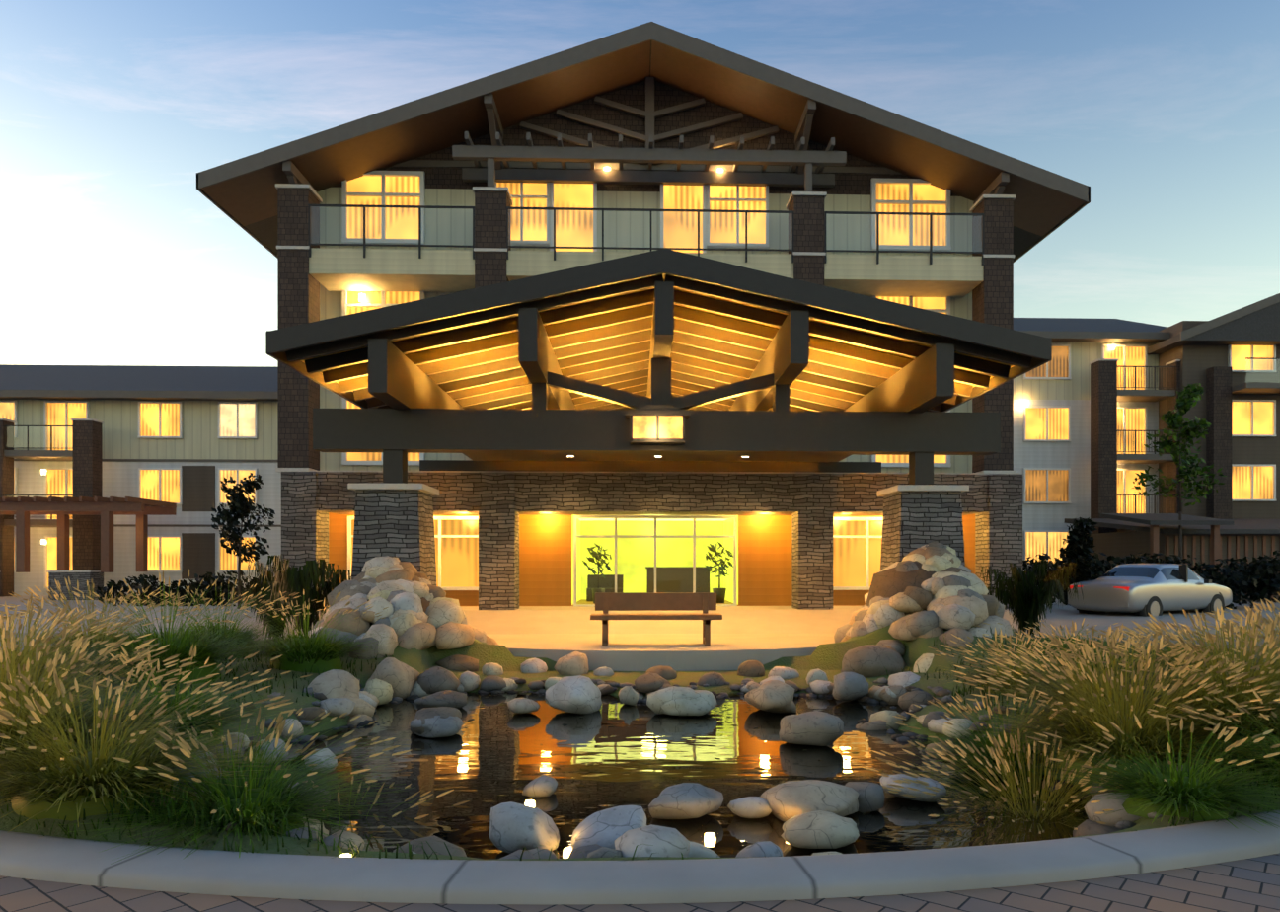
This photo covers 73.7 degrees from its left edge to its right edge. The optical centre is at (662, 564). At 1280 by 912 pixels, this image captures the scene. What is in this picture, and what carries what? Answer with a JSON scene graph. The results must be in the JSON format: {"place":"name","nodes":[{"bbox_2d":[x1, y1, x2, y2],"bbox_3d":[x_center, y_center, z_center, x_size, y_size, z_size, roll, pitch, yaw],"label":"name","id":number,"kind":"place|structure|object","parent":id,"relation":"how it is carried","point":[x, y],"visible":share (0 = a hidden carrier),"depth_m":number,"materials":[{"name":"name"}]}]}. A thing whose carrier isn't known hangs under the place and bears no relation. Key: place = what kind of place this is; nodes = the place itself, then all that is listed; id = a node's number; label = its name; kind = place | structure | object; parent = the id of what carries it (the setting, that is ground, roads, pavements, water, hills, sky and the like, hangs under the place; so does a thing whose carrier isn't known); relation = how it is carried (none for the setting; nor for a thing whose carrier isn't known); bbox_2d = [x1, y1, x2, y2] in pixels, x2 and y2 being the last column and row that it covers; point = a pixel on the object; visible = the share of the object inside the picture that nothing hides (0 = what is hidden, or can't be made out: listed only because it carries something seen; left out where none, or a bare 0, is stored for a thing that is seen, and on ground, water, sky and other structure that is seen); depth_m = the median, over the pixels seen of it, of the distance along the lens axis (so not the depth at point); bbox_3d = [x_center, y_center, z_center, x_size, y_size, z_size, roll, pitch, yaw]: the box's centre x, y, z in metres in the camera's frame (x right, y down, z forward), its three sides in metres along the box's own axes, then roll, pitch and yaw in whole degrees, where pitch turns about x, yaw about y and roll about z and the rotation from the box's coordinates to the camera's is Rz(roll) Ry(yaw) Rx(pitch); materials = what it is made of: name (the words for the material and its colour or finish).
{"place":"outdoors","nodes":[
{"label":"outdoors","id":0,"kind":"place"},
{"bbox_2d":[4,426,72,517],"bbox_3d":[-27.470,-4.097,37.614,3.000,3.990,0.001,0,0,-2],"label":"balcony railing","id":1,"kind":"object","parent":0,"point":[37,445],"visible":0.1,"depth_m":37.61,"materials":[{"name":"white"}]},
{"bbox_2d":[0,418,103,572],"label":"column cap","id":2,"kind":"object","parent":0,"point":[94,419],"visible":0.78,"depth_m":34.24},
{"bbox_2d":[48,572,103,600],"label":"low wall","id":3,"kind":"structure","parent":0,"point":[84,577],"depth_m":33.77,"materials":[{"name":"grey stone"}]},
{"bbox_2d":[0,496,176,572],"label":"pergola","id":4,"kind":"object","parent":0,"point":[23,508],"visible":0.98,"depth_m":34.18,"materials":[{"name":"brown wood"}]},
{"bbox_2d":[0,402,281,595],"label":"wing","id":5,"kind":"structure","parent":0,"point":[119,479],"depth_m":39.21,"materials":[{"name":"white paint"}]},
{"bbox_2d":[0,400,257,588],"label":"window frame","id":6,"kind":"object","parent":5,"relation":"in","point":[87,403],"visible":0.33,"depth_m":39.13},
{"bbox_2d":[0,389,281,527],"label":"wing trim","id":7,"kind":"structure","parent":5,"relation":"attached to","point":[46,455],"depth_m":38.36,"materials":[{"name":"grey paint"}]},
{"bbox_2d":[0,612,1279,860],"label":"ground","id":8,"kind":"structure","parent":0,"point":[827,658],"depth_m":8.79,"materials":[{"name":"soil"}]},
{"bbox_2d":[0,568,1279,864],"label":"grasses","id":9,"kind":"object","parent":8,"relation":"on","point":[59,758],"visible":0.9,"depth_m":5.70,"materials":[{"name":"green plant"}]},
{"bbox_2d":[169,541,1141,858],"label":"boulders","id":10,"kind":"object","parent":8,"relation":"on","point":[938,589],"visible":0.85,"depth_m":9.28,"materials":[{"name":"grey stone"}]},
{"bbox_2d":[229,554,1084,639],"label":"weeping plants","id":11,"kind":"object","parent":8,"relation":"on","point":[1024,605],"visible":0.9,"depth_m":13.98,"materials":[{"name":"green plant"}]},
{"bbox_2d":[251,632,1107,671],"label":"curb","id":12,"kind":"structure","parent":8,"relation":"on","point":[674,651],"depth_m":12.67,"materials":[{"name":"grey concrete"}]},
{"bbox_2d":[590,592,722,646],"bbox_3d":[-0.105,0.838,13.146,2.000,0.800,0.500,0,0,-2],"label":"bench","id":13,"kind":"object","parent":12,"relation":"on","point":[606,602],"visible":1,"depth_m":13.32,"materials":[{"name":"brown wood"}]},
{"bbox_2d":[0,595,1279,661],"bbox_3d":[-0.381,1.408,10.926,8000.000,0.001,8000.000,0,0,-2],"label":"ground","id":14,"kind":"structure","parent":0,"point":[14,600],"depth_m":29.35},
{"bbox_2d":[0,364,277,401],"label":"wing roof","id":15,"kind":"structure","parent":14,"relation":"on","point":[134,377],"depth_m":41.69,"materials":[{"name":"grey"}]},
{"bbox_2d":[0,420,102,597],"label":"column","id":16,"kind":"structure","parent":15,"relation":"attached to","point":[87,458],"depth_m":37.56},
{"bbox_2d":[0,399,277,459],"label":"exterior wall","id":17,"kind":"structure","parent":15,"relation":"attached to","point":[199,439],"depth_m":39.25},
{"bbox_2d":[181,465,215,579],"bbox_3d":[-18.149,-1.942,39.382,7.950,5.200,0.030,0,0,-2],"label":"wall panel","id":18,"kind":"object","parent":15,"relation":"attached to","point":[198,494],"depth_m":39.26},
{"bbox_2d":[0,852,1279,911],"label":"pavers","id":19,"kind":"object","parent":14,"relation":"on","point":[1251,884],"depth_m":3.57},
{"bbox_2d":[0,809,1279,904],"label":"kerb","id":20,"kind":"structure","parent":14,"relation":"on","point":[29,856],"depth_m":3.75,"materials":[{"name":"grey concrete"}]},
{"bbox_2d":[2,604,1279,641],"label":"road","id":21,"kind":"structure","parent":14,"relation":"on","point":[1063,615],"depth_m":19.45,"materials":[{"name":"grey asphalt"}]},
{"bbox_2d":[211,472,275,608],"bbox_3d":[-11.945,-0.605,24.076,1.765,4.027,1.808,0,0,-2],"label":"tree","id":22,"kind":"object","parent":21,"relation":"on","point":[238,503],"depth_m":24.00,"materials":[{"name":"green plant"}]},
{"bbox_2d":[281,471,1022,609],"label":"stone wall","id":23,"kind":"structure","parent":21,"relation":"on","point":[811,503],"depth_m":17.00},
{"bbox_2d":[1055,517,1098,609],"bbox_3d":[11.452,0.051,23.385,1.194,2.714,1.136,0,0,-2],"label":"shrub","id":24,"kind":"object","parent":21,"relation":"on","point":[1081,542],"depth_m":23.22,"materials":[{"name":"green plant"}]},
{"bbox_2d":[1067,563,1232,612],"bbox_3d":[12.748,0.577,22.153,4.818,1.223,1.774,0,0,-30],"label":"car body","id":25,"kind":"object","parent":21,"relation":"on","point":[1168,586],"visible":0.79,"depth_m":21.18,"materials":[{"name":"silver metal"}]},
{"bbox_2d":[1078,592,1224,616],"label":"car tires","id":26,"kind":"object","parent":25,"relation":"attached to","point":[1153,606],"visible":0.4,"depth_m":20.79,"materials":[{"name":"black rubber"}]},
{"bbox_2d":[328,512,975,606],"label":"interior wall","id":27,"kind":"structure","parent":14,"relation":"on","point":[764,560],"depth_m":18.53,"materials":[{"name":"paint"}]},
{"bbox_2d":[347,515,882,605],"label":"entrance frames","id":28,"kind":"structure","parent":27,"relation":"in","point":[439,536],"depth_m":18.49,"materials":[{"name":"beige metal"}]},
{"bbox_2d":[284,470,1019,474],"bbox_3d":[-0.253,-1.826,21.143,14.644,0.044,8.286,0,0,-2],"label":"arcade top","id":29,"kind":"object","parent":27,"relation":"on","point":[656,472],"visible":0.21,"depth_m":17.02,"materials":[{"name":"black wood"}]},
{"bbox_2d":[332,512,973,515],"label":"porch ceiling","id":30,"kind":"structure","parent":27,"relation":"on","point":[576,513],"depth_m":18.11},
{"bbox_2d":[571,515,738,604],"bbox_3d":[-0.218,-0.119,20.086,3.625,1.994,3.008,0,0,-2],"label":"glass entrance","id":31,"kind":"object","parent":27,"relation":"on","point":[627,543],"visible":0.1,"depth_m":21.57,"materials":[{"name":"glass"}]},
{"bbox_2d":[95,550,1279,608],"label":"hedges","id":32,"kind":"object","parent":14,"relation":"on","point":[1260,579],"visible":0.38,"depth_m":26.71,"materials":[{"name":"green plant"}]},
{"bbox_2d":[1090,360,1232,533],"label":"column","id":33,"kind":"structure","parent":14,"relation":"on","point":[1103,430],"depth_m":39.08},
{"bbox_2d":[1089,358,1180,365],"bbox_3d":[22.195,-9.382,39.498,4.580,0.080,0.780,0,0,-2],"label":"column cap","id":34,"kind":"object","parent":33,"relation":"on","point":[1097,359],"visible":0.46,"depth_m":39.15,"materials":[{"name":"grey concrete"}]},
{"bbox_2d":[1131,382,1226,564],"bbox_3d":[18.483,-2.513,30.192,3.128,7.842,2.347,0,0,-2],"label":"young tree","id":35,"kind":"object","parent":14,"relation":"on","point":[1184,402],"depth_m":30.08,"materials":[{"name":"green plant"}]},
{"bbox_2d":[1087,320,1279,602],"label":"brown wing","id":36,"kind":"structure","parent":14,"relation":"on","point":[1196,361],"depth_m":39.03,"materials":[{"name":"brown paint"}]},
{"bbox_2d":[1245,359,1279,382],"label":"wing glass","id":37,"kind":"object","parent":36,"relation":"attached to","point":[1262,372],"visible":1,"depth_m":37.73,"materials":[{"name":"white"}]},
{"bbox_2d":[0,0,1279,366],"label":"sky","id":38,"kind":"structure","parent":0,"point":[112,253],"materials":[{"name":"blue"}]},
{"bbox_2d":[317,80,973,472],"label":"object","id":39,"kind":"object","parent":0,"point":[450,188],"depth_m":24.97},
{"bbox_2d":[203,40,1084,259],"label":"roof","id":40,"kind":"structure","parent":39,"relation":"on","point":[263,231],"depth_m":26.14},
{"bbox_2d":[196,21,1090,262],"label":"fascia","id":41,"kind":"structure","parent":40,"relation":"attached to","point":[606,45],"depth_m":22.94,"materials":[{"name":"brown wood"}]},
{"bbox_2d":[341,170,951,467],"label":"frames","id":42,"kind":"structure","parent":39,"relation":"attached to","point":[549,196],"depth_m":24.82,"materials":[{"name":"white"}]},
{"bbox_2d":[462,452,852,461],"bbox_3d":[-0.093,-2.138,16.351,7.249,0.160,1.262,0,0,-2],"label":"flat canopy","id":43,"kind":"object","parent":39,"relation":"attached to","point":[652,457],"visible":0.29,"depth_m":16.40,"materials":[{"name":"brown wood"}]},
{"bbox_2d":[277,187,1013,472],"bbox_3d":[-0.344,-6.402,23.859,20.200,7.580,0.850,0,0,-2],"label":"pier shingle","id":44,"kind":"object","parent":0,"point":[298,303],"visible":0.38,"depth_m":23.34,"materials":[{"name":"brown wood"}]},
{"bbox_2d":[275,183,1015,472],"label":"pier caps","id":45,"kind":"object","parent":44,"relation":"on","point":[493,188],"visible":0.4,"depth_m":23.52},
{"bbox_2d":[282,76,1009,204],"bbox_3d":[-0.349,-11.796,24.009,19.620,4.704,1.950,0,0,-2],"label":"truss","id":46,"kind":"object","parent":45,"relation":"on","point":[649,114],"visible":0.54,"depth_m":24.76,"materials":[{"name":"brown wood"}]},
{"bbox_2d":[202,40,1084,235],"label":"soffit","id":47,"kind":"structure","parent":46,"relation":"on","point":[252,197],"depth_m":23.95,"materials":[{"name":"brown wood"}]},
{"bbox_2d":[392,159,902,174],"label":"bands","id":48,"kind":"object","parent":46,"relation":"attached to","point":[627,166],"depth_m":24.95,"materials":[{"name":"brown wood"}]},
{"bbox_2d":[308,247,983,298],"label":"balcony","id":49,"kind":"structure","parent":45,"relation":"attached to","point":[394,269],"depth_m":23.61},
{"bbox_2d":[307,204,983,265],"bbox_3d":[-0.331,-9.057,23.454,18.560,1.430,0.060,0,0,-2],"label":"rail","id":50,"kind":"object","parent":49,"relation":"on","point":[419,245],"depth_m":23.44,"materials":[{"name":"black metal"}]},
{"bbox_2d":[451,131,846,191],"bbox_3d":[-0.349,-10.947,23.999,10.800,1.330,1.930,0,0,-2],"label":"pergola","id":51,"kind":"object","parent":45,"relation":"on","point":[807,180],"visible":0.98,"depth_m":23.54,"materials":[{"name":"brown wood"}]},
{"bbox_2d":[238,605,1070,634],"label":"pavement","id":52,"kind":"structure","parent":0,"point":[577,620],"depth_m":16.07,"materials":[{"name":"beige concrete"}]},
{"bbox_2d":[586,565,726,602],"bbox_3d":[-0.197,0.454,20.189,3.239,0.848,1.861,0,0,-2],"label":"lobby furniture","id":53,"kind":"object","parent":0,"point":[702,577],"depth_m":20.67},
{"bbox_2d":[582,541,733,578],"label":"lobby plants","id":54,"kind":"object","parent":53,"relation":"in","point":[602,561],"depth_m":19.39,"materials":[{"name":"green plant"}]},
{"bbox_2d":[632,415,682,438],"bbox_3d":[-0.089,-2.257,14.152,0.820,0.370,0.250,0,0,-2],"label":"lantern light","id":55,"kind":"object","parent":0,"point":[643,426],"visible":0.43,"depth_m":14.03,"materials":[{"name":"yellow glass"}]},
{"bbox_2d":[301,273,1014,403],"bbox_3d":[-0.152,-3.906,18.113,11.540,1.303,10.610,0,0,-2],"label":"deck","id":56,"kind":"object","parent":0,"point":[663,276],"depth_m":13.88,"materials":[{"name":"brown wood"}]},
{"bbox_2d":[351,489,965,586],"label":"pillars","id":57,"kind":"structure","parent":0,"point":[397,523],"depth_m":14.12,"materials":[{"name":"grey stone"}]},
{"bbox_2d":[347,483,969,496],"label":"pillar caps","id":58,"kind":"object","parent":57,"relation":"on","point":[881,492],"visible":0.69,"depth_m":14.05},
{"bbox_2d":[285,274,1032,484],"bbox_3d":[-0.152,-2.901,18.137,11.520,3.178,10.560,0,0,-2],"label":"timber","id":59,"kind":"object","parent":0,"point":[577,383],"visible":0.94,"depth_m":14.38,"materials":[{"name":"brown wood"}]},
{"bbox_2d":[625,404,689,444],"bbox_3d":[-0.088,-2.312,14.117,1.060,0.600,0.340,0,0,-2],"label":"lantern frame","id":60,"kind":"object","parent":59,"relation":"attached to","point":[661,411],"visible":1,"depth_m":13.99,"materials":[{"name":"black metal"}]},
{"bbox_2d":[265,248,1052,412],"bbox_3d":[-0.150,-3.903,18.078,11.720,1.617,10.720,0,0,-2],"label":"fascia","id":61,"kind":"object","parent":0,"point":[279,342],"visible":0.75,"depth_m":12.73,"materials":[{"name":"brown wood"}]},
{"bbox_2d":[238,690,1088,859],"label":"pond water","id":62,"kind":"structure","parent":0,"point":[480,757],"depth_m":6.61,"materials":[{"name":"black liquid"}]},
{"bbox_2d":[339,799,715,857],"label":"ground lamps","id":63,"kind":"object","parent":62,"relation":"on","point":[710,836],"visible":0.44,"depth_m":4.96,"materials":[{"name":"white"}]},
{"bbox_2d":[150,677,1199,857],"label":"pebbles","id":64,"kind":"object","parent":62,"relation":"on","point":[603,852],"visible":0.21,"depth_m":8.21,"materials":[{"name":"grey stone"}]},
{"bbox_2d":[381,694,1022,845],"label":"pond leaves","id":65,"kind":"object","parent":62,"relation":"on","point":[658,784],"visible":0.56,"depth_m":6.86,"materials":[{"name":"green plant"}]},
{"bbox_2d":[1067,564,1211,606],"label":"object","id":66,"kind":"object","parent":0,"point":[1183,569],"visible":0.44,"depth_m":21.23,"materials":[{"name":"metal"}]},
{"bbox_2d":[1013,345,1273,571],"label":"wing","id":67,"kind":"structure","parent":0,"point":[1035,480],"depth_m":40.62,"materials":[{"name":"white paint"}]},
{"bbox_2d":[1013,342,1158,399],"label":"exterior wall","id":68,"kind":"structure","parent":67,"relation":"attached to","point":[1077,386],"depth_m":40.66,"materials":[{"name":"grey paint"}]},
{"bbox_2d":[1013,301,1279,533],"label":"wing roof","id":69,"kind":"structure","parent":67,"relation":"on","point":[1260,327],"depth_m":38.29,"materials":[{"name":"grey"}]},
{"bbox_2d":[41,166,1114,543],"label":"sconces","id":70,"kind":"object","parent":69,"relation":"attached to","point":[361,295],"visible":0.62,"depth_m":24.89,"materials":[{"name":"white"}]},
{"bbox_2d":[1018,293,1279,463],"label":"wing trim","id":71,"kind":"structure","parent":67,"relation":"attached to","point":[1252,388],"depth_m":39.25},
{"bbox_2d":[1022,343,1276,565],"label":"window frame","id":72,"kind":"object","parent":67,"relation":"attached to","point":[1069,377],"visible":0.38,"depth_m":40.51,"materials":[{"name":"white plastic"}]},
{"bbox_2d":[1117,357,1279,513],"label":"balcony railing","id":73,"kind":"object","parent":67,"relation":"attached to","point":[1135,387],"visible":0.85,"depth_m":39.26,"materials":[{"name":"black metal"}]},
{"bbox_2d":[1149,525,1275,599],"bbox_3d":[28.196,-0.017,31.494,21.760,2.850,1.900,0,0,-2],"label":"fence","id":74,"kind":"object","parent":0,"point":[1215,545],"visible":0.4,"depth_m":32.12,"materials":[{"name":"wood"}]}
]}

